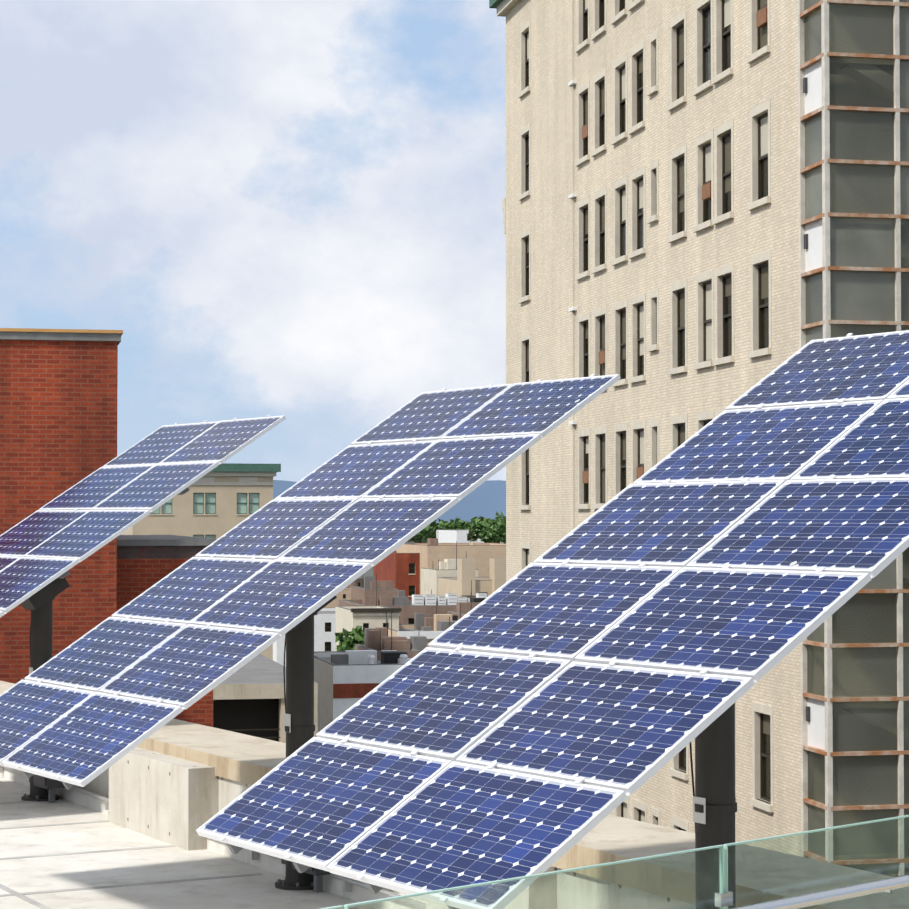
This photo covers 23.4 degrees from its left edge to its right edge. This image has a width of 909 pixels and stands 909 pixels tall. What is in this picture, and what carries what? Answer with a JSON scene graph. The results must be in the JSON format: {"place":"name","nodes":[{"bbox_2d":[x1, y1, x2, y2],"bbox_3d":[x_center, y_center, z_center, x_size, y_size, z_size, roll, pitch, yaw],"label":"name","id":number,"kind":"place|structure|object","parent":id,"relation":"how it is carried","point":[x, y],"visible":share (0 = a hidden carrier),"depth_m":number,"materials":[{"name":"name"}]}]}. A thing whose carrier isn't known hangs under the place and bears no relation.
{"place":"outdoors","nodes":[
{"label":"outdoors","id":0,"kind":"place"},
{"bbox_2d":[120,463,280,659],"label":"building","id":1,"kind":"structure","parent":0,"point":[219,501],"depth_m":191.92,"materials":[{"name":"paint"}]},
{"bbox_2d":[0,0,505,481],"label":"sky","id":2,"kind":"structure","parent":0,"point":[291,209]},
{"bbox_2d":[346,567,372,587],"bbox_3d":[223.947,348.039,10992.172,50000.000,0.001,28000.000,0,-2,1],"label":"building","id":3,"kind":"structure","parent":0,"point":[369,573],"depth_m":1307.70,"materials":[{"name":"grey concrete"}]},
{"bbox_2d":[0,328,216,726],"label":"red brick building","id":4,"kind":"structure","parent":3,"relation":"on","point":[58,412],"depth_m":33.88,"materials":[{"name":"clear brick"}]},
{"bbox_2d":[0,768,424,908],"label":"roof deck","id":5,"kind":"structure","parent":3,"relation":"on","point":[70,849],"depth_m":20.35,"materials":[{"name":"concrete"}]},
{"bbox_2d":[0,415,285,802],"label":"solar array","id":6,"kind":"object","parent":5,"relation":"on","point":[44,549],"visible":0.77,"depth_m":25.51,"materials":[{"name":"blue glass"}]},
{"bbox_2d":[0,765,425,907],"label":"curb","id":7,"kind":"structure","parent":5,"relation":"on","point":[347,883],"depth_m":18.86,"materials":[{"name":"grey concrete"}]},
{"bbox_2d":[0,374,620,892],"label":"solar array","id":8,"kind":"object","parent":5,"relation":"on","point":[146,664],"visible":0.96,"depth_m":19.26,"materials":[{"name":"blue glass"}]},
{"bbox_2d":[0,681,908,908],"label":"parapet wall","id":9,"kind":"structure","parent":5,"relation":"on","point":[177,782],"depth_m":20.91,"materials":[{"name":"concrete"}]},
{"bbox_2d":[196,330,908,908],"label":"solar array","id":10,"kind":"object","parent":5,"relation":"on","point":[552,704],"visible":1,"depth_m":13.23,"materials":[{"name":"blue glass"}]},
{"bbox_2d":[320,815,908,908],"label":"glass balustrade","id":11,"kind":"object","parent":5,"relation":"on","point":[723,897],"visible":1,"depth_m":8.40,"materials":[{"name":"clear glass"}]},
{"bbox_2d":[213,654,317,742],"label":"building","id":12,"kind":"structure","parent":3,"relation":"on","point":[248,698],"depth_m":82.28,"materials":[{"name":"beige paint"}]},
{"bbox_2d":[273,578,363,666],"bbox_3d":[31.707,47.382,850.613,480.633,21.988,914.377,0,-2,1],"label":"city blocks","id":13,"kind":"structure","parent":3,"relation":"on","point":[324,629],"depth_m":396.87,"materials":[{"name":"beige paint"}]},
{"bbox_2d":[335,625,364,650],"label":"street trees","id":14,"kind":"object","parent":3,"relation":"on","point":[347,642],"visible":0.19,"depth_m":255.24,"materials":[{"name":"green plant"}]},
{"bbox_2d":[335,606,401,650],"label":"building","id":15,"kind":"structure","parent":3,"relation":"on","point":[348,618],"depth_m":271.04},
{"bbox_2d":[314,617,449,731],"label":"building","id":16,"kind":"structure","parent":3,"relation":"on","point":[345,680],"depth_m":202.25,"materials":[{"name":"beige paint"}]},
{"bbox_2d":[373,551,419,598],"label":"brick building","id":17,"kind":"structure","parent":3,"relation":"on","point":[401,571],"depth_m":335.72,"materials":[{"name":"red brick"}]},
{"bbox_2d":[339,574,486,623],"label":"rooftops","id":18,"kind":"object","parent":3,"relation":"on","point":[421,603],"visible":0.17,"depth_m":292.83,"materials":[{"name":"beige paint"}]},
{"bbox_2d":[351,541,485,660],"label":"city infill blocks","id":19,"kind":"structure","parent":3,"relation":"on","point":[366,594],"depth_m":310.40,"materials":[{"name":"grey concrete"}]},
{"bbox_2d":[388,601,465,646],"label":"building","id":20,"kind":"structure","parent":3,"relation":"on","point":[434,627],"depth_m":268.57,"materials":[{"name":"grey concrete"}]},
{"bbox_2d":[395,531,505,593],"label":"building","id":21,"kind":"structure","parent":3,"relation":"on","point":[431,551],"depth_m":331.76,"materials":[{"name":"paint"}]},
{"bbox_2d":[407,516,503,542],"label":"trees","id":22,"kind":"object","parent":3,"relation":"on","point":[428,531],"visible":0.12,"depth_m":1099.73,"materials":[{"name":"green plant"}]},
{"bbox_2d":[436,530,500,542],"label":"rooftop structure","id":23,"kind":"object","parent":3,"relation":"on","point":[450,536],"depth_m":654.27,"materials":[{"name":"beige paint"}]},
{"bbox_2d":[438,558,505,597],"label":"tan annex","id":24,"kind":"object","parent":3,"relation":"on","point":[460,584],"visible":0.06,"depth_m":300.13,"materials":[{"name":"paint"}]},
{"bbox_2d":[467,511,505,543],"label":"trees","id":25,"kind":"object","parent":3,"relation":"on","point":[489,532],"visible":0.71,"depth_m":509.17,"materials":[{"name":"green plant"}]},
{"bbox_2d":[489,0,801,856],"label":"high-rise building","id":26,"kind":"structure","parent":3,"relation":"on","point":[651,214],"depth_m":55.39,"materials":[{"name":"beige brick"}]},
{"bbox_2d":[798,0,908,876],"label":"glazed stair tower","id":27,"kind":"structure","parent":3,"relation":"on","point":[853,113],"depth_m":44.10,"materials":[{"name":"grey glass"}]},
{"bbox_2d":[273,480,505,522],"bbox_3d":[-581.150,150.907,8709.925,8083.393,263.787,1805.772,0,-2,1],"label":"mountain ridge","id":28,"kind":"structure","parent":0,"point":[486,499],"depth_m":8996.71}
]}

